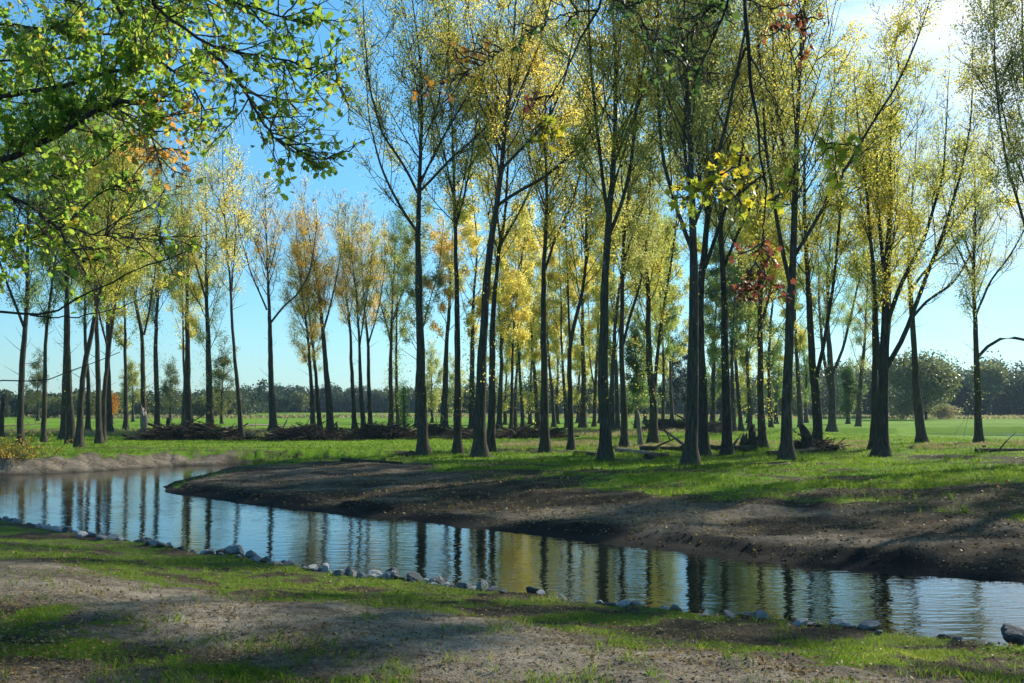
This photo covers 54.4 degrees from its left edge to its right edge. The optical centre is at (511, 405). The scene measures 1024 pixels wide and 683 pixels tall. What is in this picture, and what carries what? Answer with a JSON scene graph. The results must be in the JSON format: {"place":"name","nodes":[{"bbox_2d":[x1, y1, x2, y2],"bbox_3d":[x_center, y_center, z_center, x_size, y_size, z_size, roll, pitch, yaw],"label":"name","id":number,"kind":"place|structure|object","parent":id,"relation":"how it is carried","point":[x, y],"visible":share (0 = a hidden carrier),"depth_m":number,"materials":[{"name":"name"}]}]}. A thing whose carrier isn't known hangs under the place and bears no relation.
{"place":"outdoors","nodes":[
{"label":"outdoors","id":0,"kind":"place"},
{"bbox_2d":[0,520,1023,682],"bbox_3d":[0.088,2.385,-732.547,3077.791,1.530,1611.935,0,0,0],"label":"bank","id":1,"kind":"structure","parent":0,"point":[27,532],"depth_m":9.59,"materials":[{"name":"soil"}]},
{"bbox_2d":[0,0,369,381],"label":"oak tree","id":2,"kind":"object","parent":1,"relation":"on","point":[140,50],"visible":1,"depth_m":10.20,"materials":[{"name":"green plant"}]},
{"bbox_2d":[0,548,1021,682],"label":"fallen leaves","id":3,"kind":"object","parent":1,"relation":"on","point":[791,669],"visible":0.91,"depth_m":8.99,"materials":[{"name":"brown plant"}]},
{"bbox_2d":[0,536,1023,682],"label":"weedy tufts","id":4,"kind":"object","parent":1,"relation":"on","point":[957,670],"visible":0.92,"depth_m":8.36,"materials":[{"name":"green plant"}]},
{"bbox_2d":[0,557,1023,682],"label":"soil crumbs","id":5,"kind":"object","parent":1,"relation":"on","point":[370,658],"visible":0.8,"depth_m":8.66,"materials":[{"name":"brown soil"}]},
{"bbox_2d":[407,0,871,307],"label":"maple tree","id":6,"kind":"object","parent":1,"relation":"on","point":[693,189],"visible":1,"depth_m":8.60,"materials":[{"name":"green plant"}]},
{"bbox_2d":[0,432,1023,646],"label":"river water","id":7,"kind":"structure","parent":0,"point":[131,505],"depth_m":16.86,"materials":[{"name":"blue liquid"}]},
{"bbox_2d":[0,411,1023,534],"bbox_3d":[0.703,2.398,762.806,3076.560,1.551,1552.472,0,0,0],"label":"meadow","id":8,"kind":"structure","parent":0,"point":[79,462],"depth_m":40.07,"materials":[{"name":"green plant"}]},
{"bbox_2d":[0,13,70,445],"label":"poplar tree","id":9,"kind":"object","parent":8,"relation":"on","point":[25,297],"visible":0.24,"depth_m":50.97,"materials":[{"name":"green plant"}]},
{"bbox_2d":[0,427,72,462],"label":"yellow shrub","id":10,"kind":"object","parent":8,"relation":"on","point":[15,449],"visible":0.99,"depth_m":38.96,"materials":[{"name":"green plant"}]},
{"bbox_2d":[24,348,49,420],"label":"bushy tree","id":11,"kind":"object","parent":8,"relation":"on","point":[39,376],"visible":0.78,"depth_m":138.25,"materials":[{"name":"green plant"}]},
{"bbox_2d":[14,63,105,439],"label":"poplar tree","id":12,"kind":"object","parent":8,"relation":"on","point":[62,433],"visible":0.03,"depth_m":59.41,"materials":[{"name":"green plant"}]},
{"bbox_2d":[14,130,106,442],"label":"poplar tree","id":13,"kind":"object","parent":8,"relation":"on","point":[43,436],"visible":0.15,"depth_m":55.92,"materials":[{"name":"green plant"}]},
{"bbox_2d":[17,51,104,443],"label":"poplar tree","id":14,"kind":"object","parent":8,"relation":"on","point":[70,424],"visible":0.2,"depth_m":53.95,"materials":[{"name":"green plant"}]},
{"bbox_2d":[55,136,101,431],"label":"poplar tree","id":15,"kind":"object","parent":8,"relation":"on","point":[88,404],"visible":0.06,"depth_m":74.01,"materials":[{"name":"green plant"}]},
{"bbox_2d":[51,32,146,443],"bbox_3d":[-22.509,-9.242,54.878,5.604,22.766,5.542,0,0,-36],"label":"poplar tree","id":16,"kind":"object","parent":8,"relation":"on","point":[99,438],"visible":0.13,"depth_m":54.55,"materials":[{"name":"green plant"}]},
{"bbox_2d":[78,117,139,432],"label":"poplar tree","id":17,"kind":"object","parent":8,"relation":"on","point":[109,423],"visible":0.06,"depth_m":71.60,"materials":[{"name":"green plant"}]},
{"bbox_2d":[63,80,165,446],"bbox_3d":[-19.863,-7.644,50.018,5.234,19.516,4.756,0,0,0],"label":"poplar tree","id":18,"kind":"object","parent":8,"relation":"on","point":[79,430],"visible":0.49,"depth_m":49.91,"materials":[{"name":"green plant"}]},
{"bbox_2d":[74,98,167,440],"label":"poplar tree","id":19,"kind":"object","parent":8,"relation":"on","point":[106,371],"visible":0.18,"depth_m":58.36,"materials":[{"name":"green plant"}]},
{"bbox_2d":[99,178,151,430],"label":"poplar tree","id":20,"kind":"object","parent":8,"relation":"on","point":[124,343],"visible":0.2,"depth_m":80.95,"materials":[{"name":"green plant"}]},
{"bbox_2d":[87,118,177,433],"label":"poplar tree","id":21,"kind":"object","parent":8,"relation":"on","point":[137,315],"visible":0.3,"depth_m":65.31,"materials":[{"name":"green plant"}]},
{"bbox_2d":[118,353,147,421],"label":"bushy tree","id":22,"kind":"object","parent":8,"relation":"on","point":[132,383],"visible":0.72,"depth_m":129.42,"materials":[{"name":"green plant"}]},
{"bbox_2d":[123,387,181,415],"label":"hedge tree","id":23,"kind":"object","parent":8,"relation":"on","point":[137,406],"visible":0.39,"depth_m":188.89,"materials":[{"name":"green plant"}]},
{"bbox_2d":[129,120,205,428],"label":"poplar tree","id":24,"kind":"object","parent":8,"relation":"on","point":[156,322],"visible":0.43,"depth_m":73.94,"materials":[{"name":"green plant"}]},
{"bbox_2d":[159,357,182,420],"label":"bushy tree","id":25,"kind":"object","parent":8,"relation":"on","point":[168,390],"visible":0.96,"depth_m":137.38,"materials":[{"name":"green plant"}]},
{"bbox_2d":[159,162,211,424],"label":"poplar tree","id":26,"kind":"object","parent":8,"relation":"on","point":[187,395],"visible":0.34,"depth_m":78.61,"materials":[{"name":"green plant"}]},
{"bbox_2d":[121,414,258,440],"bbox_3d":[-19.426,1.370,60.589,8.375,1.777,4.686,0,0,0],"label":"brush heap","id":27,"kind":"object","parent":8,"relation":"on","point":[194,431],"visible":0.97,"depth_m":59.90,"materials":[{"name":"brown plant"}]},
{"bbox_2d":[160,191,219,423],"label":"poplar tree","id":28,"kind":"object","parent":8,"relation":"on","point":[183,363],"visible":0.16,"depth_m":93.13,"materials":[{"name":"green plant"}]},
{"bbox_2d":[171,131,249,424],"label":"poplar tree","id":29,"kind":"object","parent":8,"relation":"on","point":[193,322],"visible":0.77,"depth_m":77.43,"materials":[{"name":"green plant"}]},
{"bbox_2d":[166,105,277,436],"bbox_3d":[-17.431,-8.135,60.434,6.408,20.557,5.206,0,0,-43],"label":"poplar tree","id":30,"kind":"object","parent":8,"relation":"on","point":[226,243],"visible":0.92,"depth_m":60.41,"materials":[{"name":"yellow plant"}]},
{"bbox_2d":[212,328,240,423],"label":"bushy tree","id":31,"kind":"object","parent":8,"relation":"on","point":[223,364],"visible":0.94,"depth_m":113.12,"materials":[{"name":"green plant"}]},
{"bbox_2d":[227,169,333,431],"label":"poplar tree","id":32,"kind":"object","parent":8,"relation":"on","point":[271,393],"visible":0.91,"depth_m":78.49,"materials":[{"name":"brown plant"}]},
{"bbox_2d":[270,193,332,424],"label":"poplar tree","id":33,"kind":"object","parent":8,"relation":"on","point":[298,306],"visible":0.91,"depth_m":81.45,"materials":[{"name":"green plant"}]},
{"bbox_2d":[283,222,331,426],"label":"poplar tree","id":34,"kind":"object","parent":8,"relation":"on","point":[318,403],"visible":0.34,"depth_m":83.91,"materials":[{"name":"orange plant"}]},
{"bbox_2d":[253,415,365,440],"bbox_3d":[-12.250,1.408,60.564,6.799,1.742,4.823,0,0,0],"label":"brush heap","id":35,"kind":"object","parent":8,"relation":"on","point":[312,432],"visible":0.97,"depth_m":59.60,"materials":[{"name":"brown plant"}]},
{"bbox_2d":[280,175,354,427],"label":"poplar tree","id":36,"kind":"object","parent":8,"relation":"on","point":[329,407],"visible":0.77,"depth_m":81.94,"materials":[{"name":"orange plant"}]},
{"bbox_2d":[4,427,684,435],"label":"reed strip","id":37,"kind":"object","parent":8,"relation":"on","point":[588,432],"visible":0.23,"depth_m":73.21,"materials":[{"name":"green plant"}]},
{"bbox_2d":[319,187,370,428],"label":"poplar tree","id":38,"kind":"object","parent":8,"relation":"on","point":[353,393],"visible":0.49,"depth_m":84.83,"materials":[{"name":"plant"}]},
{"bbox_2d":[325,197,392,426],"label":"poplar tree","id":39,"kind":"object","parent":8,"relation":"on","point":[365,284],"visible":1,"depth_m":81.35,"materials":[{"name":"green plant"}]},
{"bbox_2d":[336,192,407,423],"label":"poplar tree","id":40,"kind":"object","parent":8,"relation":"on","point":[369,396],"visible":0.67,"depth_m":85.62,"materials":[{"name":"orange plant"}]},
{"bbox_2d":[343,421,436,439],"bbox_3d":[-7.976,1.514,62.615,6.779,1.316,4.270,0,0,17],"label":"brush heap","id":41,"kind":"object","parent":8,"relation":"on","point":[376,431],"visible":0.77,"depth_m":61.80,"materials":[{"name":"brown plant"}]},
{"bbox_2d":[361,201,428,425],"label":"poplar tree","id":42,"kind":"object","parent":8,"relation":"on","point":[390,380],"visible":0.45,"depth_m":92.85,"materials":[{"name":"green plant"}]},
{"bbox_2d":[378,197,426,426],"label":"poplar tree","id":43,"kind":"object","parent":8,"relation":"on","point":[396,370],"visible":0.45,"depth_m":94.06,"materials":[{"name":"green plant"}]},
{"bbox_2d":[382,178,458,428],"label":"poplar tree","id":44,"kind":"object","parent":8,"relation":"on","point":[435,277],"visible":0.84,"depth_m":85.56,"materials":[{"name":"green plant"}]},
{"bbox_2d":[312,0,549,456],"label":"poplar tree","id":45,"kind":"object","parent":8,"relation":"on","point":[423,446],"visible":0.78,"depth_m":42.17,"materials":[{"name":"green plant"}]},
{"bbox_2d":[425,338,442,422],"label":"bushy tree","id":46,"kind":"object","parent":8,"relation":"on","point":[431,370],"visible":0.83,"depth_m":118.53,"materials":[{"name":"green plant"}]},
{"bbox_2d":[389,0,505,453],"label":"poplar tree","id":47,"kind":"object","parent":8,"relation":"on","point":[457,215],"visible":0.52,"depth_m":43.77,"materials":[{"name":"green plant"}]},
{"bbox_2d":[422,174,477,426],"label":"poplar tree","id":48,"kind":"object","parent":8,"relation":"on","point":[434,325],"visible":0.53,"depth_m":87.17,"materials":[{"name":"yellow plant"}]},
{"bbox_2d":[445,156,514,429],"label":"poplar tree","id":49,"kind":"object","parent":8,"relation":"on","point":[467,233],"visible":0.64,"depth_m":78.34,"materials":[{"name":"yellow plant"}]},
{"bbox_2d":[481,187,540,427],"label":"poplar tree","id":50,"kind":"object","parent":8,"relation":"on","point":[520,348],"visible":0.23,"depth_m":89.62,"materials":[{"name":"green plant"}]},
{"bbox_2d":[0,350,1023,416],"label":"wood","id":51,"kind":"object","parent":8,"relation":"on","point":[1009,400],"visible":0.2,"depth_m":236.22,"materials":[{"name":"green plant"}]},
{"bbox_2d":[1,442,1023,512],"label":"weedy tufts","id":52,"kind":"object","parent":8,"relation":"on","point":[1000,473],"visible":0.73,"depth_m":34.07,"materials":[{"name":"green plant"}]},
{"bbox_2d":[482,178,551,429],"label":"poplar tree","id":53,"kind":"object","parent":8,"relation":"on","point":[500,389],"visible":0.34,"depth_m":88.42,"materials":[{"name":"yellow plant"}]},
{"bbox_2d":[490,181,548,428],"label":"poplar tree","id":54,"kind":"object","parent":8,"relation":"on","point":[512,285],"visible":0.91,"depth_m":85.73,"materials":[{"name":"yellow plant"}]},
{"bbox_2d":[455,1,590,451],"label":"poplar tree","id":55,"kind":"object","parent":8,"relation":"on","point":[491,423],"visible":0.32,"depth_m":46.04,"materials":[{"name":"green plant"}]},
{"bbox_2d":[24,412,1023,418],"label":"field edge growth","id":56,"kind":"object","parent":8,"relation":"on","point":[794,416],"visible":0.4,"depth_m":164.72,"materials":[{"name":"green plant"}]},
{"bbox_2d":[500,206,563,426],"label":"poplar tree","id":57,"kind":"object","parent":8,"relation":"on","point":[533,355],"visible":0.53,"depth_m":94.57,"materials":[{"name":"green plant"}]},
{"bbox_2d":[486,414,578,438],"bbox_3d":[1.321,1.398,64.486,6.144,1.810,4.512,0,0,0],"label":"brush heap","id":58,"kind":"object","parent":8,"relation":"on","point":[522,432],"visible":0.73,"depth_m":63.85,"materials":[{"name":"brown plant"}]},
{"bbox_2d":[420,0,660,457],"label":"poplar tree","id":59,"kind":"object","parent":8,"relation":"on","point":[479,448],"visible":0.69,"depth_m":40.94,"materials":[{"name":"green plant"}]},
{"bbox_2d":[528,215,566,426],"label":"poplar tree","id":60,"kind":"object","parent":8,"relation":"on","point":[553,423],"visible":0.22,"depth_m":98.63,"materials":[{"name":"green plant"}]},
{"bbox_2d":[537,274,575,423],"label":"bushy tree","id":61,"kind":"object","parent":8,"relation":"on","point":[557,397],"visible":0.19,"depth_m":112.71,"materials":[{"name":"green plant"}]},
{"bbox_2d":[497,0,626,452],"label":"poplar tree","id":62,"kind":"object","parent":8,"relation":"on","point":[545,444],"visible":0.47,"depth_m":44.16,"materials":[{"name":"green plant"}]},
{"bbox_2d":[535,198,593,426],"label":"poplar tree","id":63,"kind":"object","parent":8,"relation":"on","point":[551,275],"visible":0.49,"depth_m":94.22,"materials":[{"name":"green plant"}]},
{"bbox_2d":[521,20,637,449],"bbox_3d":[3.120,-8.071,47.377,4.567,20.414,5.912,0,0,-18],"label":"poplar tree","id":64,"kind":"object","parent":8,"relation":"on","point":[570,261],"visible":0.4,"depth_m":46.87,"materials":[{"name":"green plant"}]},
{"bbox_2d":[559,194,599,427],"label":"poplar tree","id":65,"kind":"object","parent":8,"relation":"on","point":[578,354],"visible":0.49,"depth_m":95.86,"materials":[{"name":"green plant"}]},
{"bbox_2d":[571,193,620,426],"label":"poplar tree","id":66,"kind":"object","parent":8,"relation":"on","point":[594,380],"visible":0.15,"depth_m":99.85,"materials":[{"name":"green plant"}]},
{"bbox_2d":[523,0,712,460],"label":"poplar tree","id":67,"kind":"object","parent":8,"relation":"on","point":[605,449],"visible":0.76,"depth_m":37.52,"materials":[{"name":"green plant"}]},
{"bbox_2d":[587,169,651,429],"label":"poplar tree","id":68,"kind":"object","parent":8,"relation":"on","point":[617,412],"visible":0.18,"depth_m":86.53,"materials":[{"name":"green plant"}]},
{"bbox_2d":[584,147,663,430],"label":"poplar tree","id":69,"kind":"object","parent":8,"relation":"on","point":[612,285],"visible":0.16,"depth_m":80.20,"materials":[{"name":"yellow plant"}]},
{"bbox_2d":[584,8,684,447],"bbox_3d":[6.362,-9.397,49.669,4.944,23.095,5.457,0,0,18],"label":"poplar tree","id":70,"kind":"object","parent":8,"relation":"on","point":[640,193],"visible":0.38,"depth_m":49.41,"materials":[{"name":"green plant"}]},
{"bbox_2d":[617,315,655,428],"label":"bushy tree","id":71,"kind":"object","parent":8,"relation":"on","point":[637,390],"visible":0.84,"depth_m":89.93,"materials":[{"name":"green plant"}]},
{"bbox_2d":[606,99,702,443],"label":"poplar tree","id":72,"kind":"object","parent":8,"relation":"on","point":[651,378],"visible":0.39,"depth_m":54.44,"materials":[{"name":"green plant"}]},
{"bbox_2d":[629,197,682,418],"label":"poplar tree","id":73,"kind":"object","parent":8,"relation":"on","point":[672,318],"visible":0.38,"depth_m":93.55,"materials":[{"name":"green plant"}]},
{"bbox_2d":[656,326,685,418],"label":"tree","id":74,"kind":"object","parent":8,"relation":"on","point":[678,380],"visible":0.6,"depth_m":134.39,"materials":[{"name":"green plant"}]},
{"bbox_2d":[641,232,704,418],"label":"poplar tree","id":75,"kind":"object","parent":8,"relation":"on","point":[678,349],"visible":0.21,"depth_m":103.38,"materials":[{"name":"green plant"}]},
{"bbox_2d":[597,0,790,465],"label":"poplar tree","id":76,"kind":"object","parent":8,"relation":"on","point":[690,455],"visible":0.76,"depth_m":34.96,"materials":[{"name":"green plant"}]},
{"bbox_2d":[684,200,740,422],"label":"poplar tree","id":77,"kind":"object","parent":8,"relation":"on","point":[710,295],"visible":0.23,"depth_m":92.23,"materials":[{"name":"green plant"}]},
{"bbox_2d":[644,0,811,455],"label":"poplar tree","id":78,"kind":"object","parent":8,"relation":"on","point":[726,447],"visible":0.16,"depth_m":42.31,"materials":[{"name":"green plant"}]},
{"bbox_2d":[655,0,804,457],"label":"poplar tree","id":79,"kind":"object","parent":8,"relation":"on","point":[704,447],"visible":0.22,"depth_m":40.49,"materials":[{"name":"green plant"}]},
{"bbox_2d":[705,180,761,430],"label":"poplar tree","id":80,"kind":"object","parent":8,"relation":"on","point":[738,310],"visible":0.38,"depth_m":87.64,"materials":[{"name":"green plant"}]},
{"bbox_2d":[704,178,767,430],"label":"poplar tree","id":81,"kind":"object","parent":8,"relation":"on","point":[738,395],"visible":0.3,"depth_m":89.13,"materials":[{"name":"green plant"}]},
{"bbox_2d":[718,213,786,429],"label":"poplar tree","id":82,"kind":"object","parent":8,"relation":"on","point":[747,357],"visible":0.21,"depth_m":92.00,"materials":[{"name":"green plant"}]},
{"bbox_2d":[498,438,1023,449],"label":"dry grass","id":83,"kind":"structure","parent":8,"relation":"on","point":[670,443],"depth_m":52.71,"materials":[{"name":"green plant"}]},
{"bbox_2d":[725,35,813,447],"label":"poplar tree","id":84,"kind":"object","parent":8,"relation":"on","point":[747,237],"visible":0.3,"depth_m":49.33,"materials":[{"name":"green plant"}]},
{"bbox_2d":[750,214,799,427],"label":"poplar tree","id":85,"kind":"object","parent":8,"relation":"on","point":[769,352],"visible":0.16,"depth_m":95.67,"materials":[{"name":"green plant"}]},
{"bbox_2d":[764,321,794,423],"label":"bushy tree","id":86,"kind":"object","parent":8,"relation":"on","point":[774,383],"visible":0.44,"depth_m":115.40,"materials":[{"name":"green plant"}]},
{"bbox_2d":[762,187,837,426],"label":"poplar tree","id":87,"kind":"object","parent":8,"relation":"on","point":[800,337],"visible":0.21,"depth_m":97.03,"materials":[{"name":"green plant"}]},
{"bbox_2d":[792,314,819,422],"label":"bushy tree","id":88,"kind":"object","parent":8,"relation":"on","point":[806,379],"visible":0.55,"depth_m":121.87,"materials":[{"name":"green plant"}]},
{"bbox_2d":[761,28,877,440],"bbox_3d":[14.940,-8.044,46.926,5.068,20.416,6.715,0,0,-38],"label":"poplar tree","id":89,"kind":"object","parent":8,"relation":"on","point":[813,370],"visible":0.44,"depth_m":47.16,"materials":[{"name":"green plant"}]},
{"bbox_2d":[782,128,883,431],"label":"poplar tree","id":90,"kind":"object","parent":8,"relation":"on","point":[831,424],"visible":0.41,"depth_m":80.90,"materials":[{"name":"green plant"}]},
{"bbox_2d":[716,0,950,460],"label":"poplar tree","id":91,"kind":"object","parent":8,"relation":"on","point":[786,450],"visible":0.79,"depth_m":37.45,"materials":[{"name":"green plant"}]},
{"bbox_2d":[836,357,868,423],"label":"bushy tree","id":92,"kind":"object","parent":8,"relation":"on","point":[846,375],"visible":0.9,"depth_m":113.36,"materials":[{"name":"green plant"}]},
{"bbox_2d":[809,44,911,449],"bbox_3d":[16.523,-7.543,47.239,4.041,19.390,4.233,0,0,-31],"label":"poplar tree","id":93,"kind":"object","parent":8,"relation":"on","point":[873,402],"visible":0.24,"depth_m":47.08,"materials":[{"name":"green plant"}]},
{"bbox_2d":[836,225,922,426],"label":"poplar tree","id":94,"kind":"object","parent":8,"relation":"on","point":[859,405],"visible":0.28,"depth_m":100.33,"materials":[{"name":"green plant"}]},
{"bbox_2d":[823,0,997,456],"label":"poplar tree","id":95,"kind":"object","parent":8,"relation":"on","point":[888,183],"visible":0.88,"depth_m":40.73,"materials":[{"name":"green plant"}]},
{"bbox_2d":[888,347,962,419],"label":"broad tree","id":96,"kind":"object","parent":8,"relation":"on","point":[936,380],"visible":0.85,"depth_m":147.34,"materials":[{"name":"green plant"}]},
{"bbox_2d":[871,71,1013,442],"bbox_3d":[24.270,-8.305,56.083,8.386,20.935,4.238,0,0,0],"label":"poplar tree","id":97,"kind":"object","parent":8,"relation":"on","point":[921,434],"visible":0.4,"depth_m":55.93,"materials":[{"name":"green plant"}]},
{"bbox_2d":[915,98,1023,442],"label":"poplar tree","id":98,"kind":"object","parent":8,"relation":"on","point":[973,284],"visible":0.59,"depth_m":54.13,"materials":[{"name":"green plant"}]},
{"bbox_2d":[945,0,1023,225],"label":"poplar tree","id":99,"kind":"object","parent":8,"relation":"on","point":[1008,67],"visible":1,"depth_m":36.07,"materials":[{"name":"green plant"}]},
{"bbox_2d":[967,358,1008,414],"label":"broad tree","id":100,"kind":"object","parent":8,"relation":"on","point":[994,375],"visible":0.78,"depth_m":197.46,"materials":[{"name":"green plant"}]},
{"bbox_2d":[0,0,1023,395],"label":"sky","id":101,"kind":"structure","parent":0,"point":[1003,317],"materials":[{"name":"blue"}]},
{"bbox_2d":[165,460,1023,582],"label":"bare earth bank","id":102,"kind":"structure","parent":0,"point":[863,558],"depth_m":21.35,"materials":[{"name":"soil"}]},
{"bbox_2d":[10,444,1023,571],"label":"fallen leaves","id":103,"kind":"object","parent":102,"relation":"on","point":[696,534],"visible":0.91,"depth_m":24.30,"materials":[{"name":"brown plant"}]},
{"bbox_2d":[39,454,1023,578],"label":"soil clods","id":104,"kind":"object","parent":102,"relation":"on","point":[877,568],"visible":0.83,"depth_m":20.13,"materials":[{"name":"brown soil"}]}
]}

